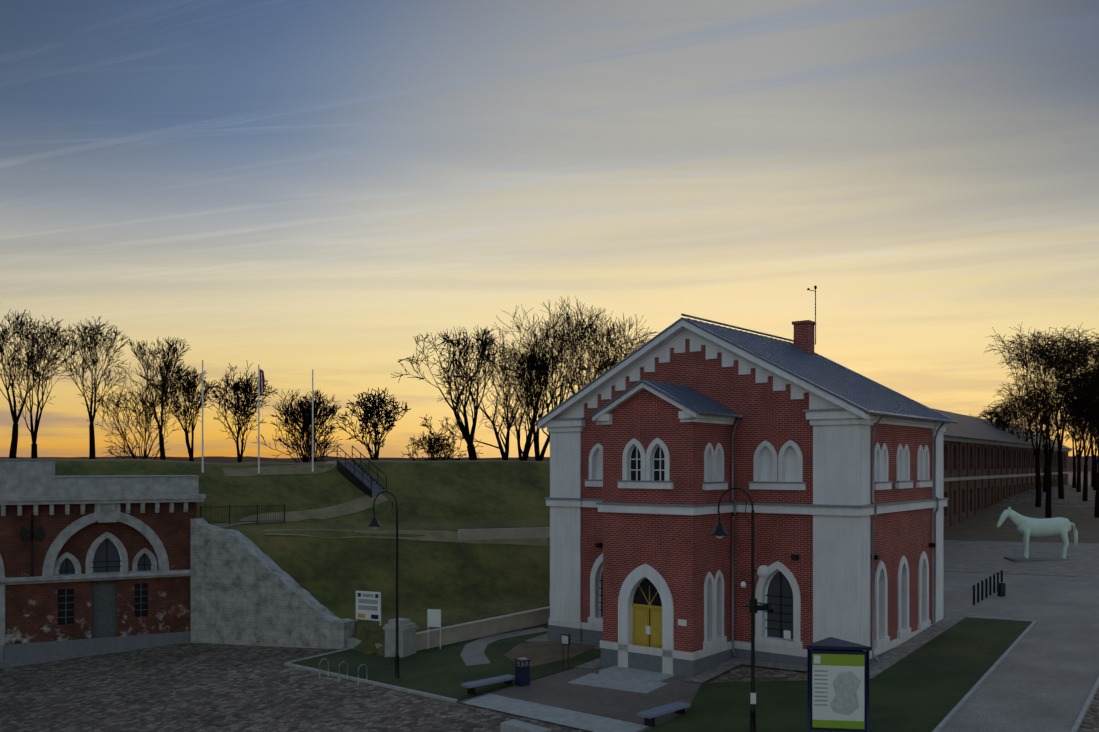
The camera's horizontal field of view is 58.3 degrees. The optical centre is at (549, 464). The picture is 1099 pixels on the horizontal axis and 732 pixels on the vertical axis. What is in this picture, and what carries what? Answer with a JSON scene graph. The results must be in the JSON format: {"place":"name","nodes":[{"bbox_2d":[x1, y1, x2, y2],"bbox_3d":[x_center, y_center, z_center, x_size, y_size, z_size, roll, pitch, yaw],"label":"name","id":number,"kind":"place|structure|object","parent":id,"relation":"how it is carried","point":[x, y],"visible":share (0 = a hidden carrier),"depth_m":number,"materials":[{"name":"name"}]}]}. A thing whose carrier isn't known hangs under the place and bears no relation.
{"place":"outdoors","nodes":[
{"label":"outdoors","id":0,"kind":"place"},
{"bbox_2d":[55,459,549,656],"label":"grassy embankment","id":1,"kind":"structure","parent":0,"point":[455,583],"depth_m":57.56,"materials":[{"name":"green plant"}]},
{"bbox_2d":[202,360,203,472],"bbox_3d":[-20.914,-2.779,59.382,0.129,7.050,0.129,0,0,-22],"label":"flagpole","id":2,"kind":"object","parent":1,"relation":"on","point":[202,425],"visible":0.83,"depth_m":59.34,"materials":[{"name":"white metal"}]},
{"bbox_2d":[190,518,354,648],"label":"wing wall","id":3,"kind":"structure","parent":1,"relation":"on","point":[244,590],"depth_m":51.84,"materials":[{"name":"concrete"}]},
{"bbox_2d":[0,296,659,462],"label":"trees","id":4,"kind":"object","parent":1,"relation":"on","point":[533,361],"visible":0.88,"depth_m":81.98,"materials":[{"name":"black plant"}]},
{"bbox_2d":[337,445,386,497],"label":"rampart stairs","id":5,"kind":"structure","parent":1,"relation":"on","point":[357,475],"depth_m":63.09,"materials":[{"name":"black metal"}]},
{"bbox_2d":[347,637,382,649],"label":"rocks","id":6,"kind":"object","parent":1,"relation":"on","point":[353,642],"depth_m":49.14,"materials":[{"name":"grey stone"}]},
{"bbox_2d":[356,591,380,625],"bbox_3d":[-9.202,7.972,50.023,1.534,3.050,0.061,0,0,25],"label":"project board","id":7,"kind":"object","parent":1,"relation":"on","point":[368,605],"visible":0.83,"depth_m":49.99,"materials":[{"name":"white"}]},
{"bbox_2d":[214,461,549,546],"bbox_3d":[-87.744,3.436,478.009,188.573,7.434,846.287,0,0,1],"label":"bank paths","id":8,"kind":"structure","parent":1,"relation":"on","point":[357,505],"depth_m":59.26,"materials":[{"name":"grey concrete"}]},
{"bbox_2d":[200,504,284,523],"bbox_3d":[-17.265,2.976,55.555,4.660,1.410,0.060,0,0,-29],"label":"railing","id":9,"kind":"object","parent":8,"relation":"on","point":[229,506],"visible":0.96,"depth_m":55.54,"materials":[{"name":"black metal"}]},
{"bbox_2d":[258,365,264,472],"bbox_3d":[-17.837,-2.676,60.950,0.450,7.028,0.140,0,0,1],"label":"flagpole","id":10,"kind":"object","parent":8,"relation":"on","point":[261,385],"visible":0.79,"depth_m":60.93,"materials":[{"name":"white metal"}]},
{"bbox_2d":[312,369,313,471],"bbox_3d":[-15.091,-2.665,62.773,0.129,6.843,0.129,0,0,23],"label":"flagpole","id":11,"kind":"object","parent":8,"relation":"on","point":[312,429],"visible":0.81,"depth_m":62.73,"materials":[{"name":"white metal"}]},
{"bbox_2d":[458,527,549,540],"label":"retaining wall","id":12,"kind":"structure","parent":1,"relation":"on","point":[495,533],"depth_m":59.98,"materials":[{"name":"beige concrete"}]},
{"bbox_2d":[0,456,1097,471],"bbox_3d":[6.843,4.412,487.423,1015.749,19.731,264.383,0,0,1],"label":"woods","id":13,"kind":"object","parent":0,"point":[215,459],"visible":0.1,"depth_m":589.37,"materials":[{"name":"green plant"}]},
{"bbox_2d":[0,472,1098,731],"bbox_3d":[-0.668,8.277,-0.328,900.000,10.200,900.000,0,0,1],"label":"ground cobbles","id":14,"kind":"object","parent":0,"point":[188,686],"depth_m":40.87,"materials":[{"name":"grey stone"}]},
{"bbox_2d":[0,459,205,668],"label":"brick building","id":15,"kind":"structure","parent":14,"relation":"on","point":[93,565],"depth_m":51.39,"materials":[{"name":"red brick"}]},
{"bbox_2d":[319,658,328,678],"bbox_3d":[-9.961,9.061,43.511,0.044,0.992,0.484,0,0,43],"label":"bike rack","id":16,"kind":"object","parent":14,"relation":"on","point":[328,667],"visible":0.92,"depth_m":43.52,"materials":[{"name":"silver metal"}]},
{"bbox_2d":[338,661,347,681],"bbox_3d":[-8.946,9.028,42.710,0.044,0.992,0.484,0,0,43],"label":"bike rack","id":17,"kind":"object","parent":14,"relation":"on","point":[347,670],"visible":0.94,"depth_m":42.68,"materials":[{"name":"silver metal"}]},
{"bbox_2d":[358,664,366,684],"bbox_3d":[-7.957,8.995,41.935,0.044,0.992,0.484,0,0,43],"label":"bike rack","id":18,"kind":"object","parent":14,"relation":"on","point":[358,673],"visible":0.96,"depth_m":41.85,"materials":[{"name":"silver metal"}]},
{"bbox_2d":[500,720,550,731],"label":"concrete block","id":19,"kind":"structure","parent":14,"relation":"on","point":[512,726],"depth_m":32.91,"materials":[{"name":"grey concrete"}]},
{"bbox_2d":[284,507,1098,731],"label":"ground","id":20,"kind":"structure","parent":14,"relation":"on","point":[1022,655],"depth_m":40.45,"materials":[{"name":"grey concrete"}]},
{"bbox_2d":[368,491,399,677],"bbox_3d":[-7.181,5.346,42.747,1.492,8.414,0.608,0,0,12],"label":"lamp","id":21,"kind":"object","parent":20,"relation":"on","point":[374,523],"visible":0.9,"depth_m":42.52,"materials":[{"name":"black metal"}]},
{"bbox_2d":[383,618,417,657],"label":"stone pillar","id":22,"kind":"structure","parent":20,"relation":"on","point":[407,637],"depth_m":46.72,"materials":[{"name":"grey stone"}]},
{"bbox_2d":[427,609,440,648],"bbox_3d":[-5.606,8.195,47.879,0.669,2.300,0.050,0,0,10],"label":"board","id":23,"kind":"object","parent":20,"relation":"on","point":[433,617],"visible":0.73,"depth_m":47.86,"materials":[{"name":"white"}]},
{"bbox_2d":[416,606,549,650],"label":"retaining wall","id":24,"kind":"structure","parent":20,"relation":"on","point":[451,634],"depth_m":50.09,"materials":[{"name":"beige concrete"}]},
{"bbox_2d":[461,674,514,696],"bbox_3d":[-2.419,8.963,39.708,2.512,0.560,0.550,0,0,-43],"label":"bench","id":25,"kind":"object","parent":20,"relation":"on","point":[471,686],"visible":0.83,"depth_m":39.44,"materials":[{"name":"grey stone"}]},
{"bbox_2d":[514,657,530,686],"bbox_3d":[-1.099,8.460,40.109,0.540,1.130,0.540,0,0,-28],"label":"litter bin","id":26,"kind":"object","parent":20,"relation":"on","point":[522,675],"visible":0.96,"depth_m":39.95,"materials":[{"name":"blue metal"}]},
{"bbox_2d":[561,634,569,669],"bbox_3d":[0.692,8.134,42.269,0.400,1.700,0.125,0,0,30],"label":"entrance sign","id":27,"kind":"object","parent":20,"relation":"on","point":[565,639],"visible":0.85,"depth_m":42.21,"materials":[{"name":"black metal"}]},
{"bbox_2d":[637,701,690,726],"bbox_3d":[3.991,8.759,34.257,0.550,0.560,2.316,0,0,45],"label":"bench","id":28,"kind":"object","parent":20,"relation":"on","point":[652,714],"visible":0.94,"depth_m":33.97,"materials":[{"name":"grey stone"}]},
{"bbox_2d":[710,487,773,731],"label":"lamp","id":29,"kind":"object","parent":20,"relation":"on","point":[720,532],"visible":1,"depth_m":31.49,"materials":[{"name":"black metal"}]},
{"bbox_2d":[536,285,956,681],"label":"brick house","id":30,"kind":"structure","parent":20,"relation":"on","point":[662,442],"depth_m":41.81,"materials":[{"name":"brick"}]},
{"bbox_2d":[806,637,871,731],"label":"map stand","id":31,"kind":"object","parent":20,"relation":"on","point":[837,684],"visible":1,"depth_m":30.23,"materials":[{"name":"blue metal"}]},
{"bbox_2d":[973,570,1005,604],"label":"bollards","id":32,"kind":"object","parent":20,"relation":"on","point":[1001,588],"visible":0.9,"depth_m":53.04,"materials":[{"name":"black metal"}]},
{"bbox_2d":[997,507,1077,561],"bbox_3d":[32.393,4.635,65.206,5.367,3.694,1.923,0,0,5],"label":"horse statue","id":33,"kind":"object","parent":20,"relation":"on","point":[1027,527],"visible":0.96,"depth_m":64.89,"materials":[{"name":"paint"}]},
{"bbox_2d":[931,408,1070,529],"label":"barracks","id":34,"kind":"structure","parent":14,"relation":"on","point":[986,464],"depth_m":101.32,"materials":[{"name":"red brick"}]},
{"bbox_2d":[969,322,1098,517],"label":"trees","id":35,"kind":"object","parent":14,"relation":"on","point":[1081,408],"visible":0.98,"depth_m":98.77,"materials":[{"name":"black plant"}]},
{"bbox_2d":[0,0,1098,457],"label":"sky","id":36,"kind":"structure","parent":0,"point":[290,189],"materials":[{"name":"blue"}]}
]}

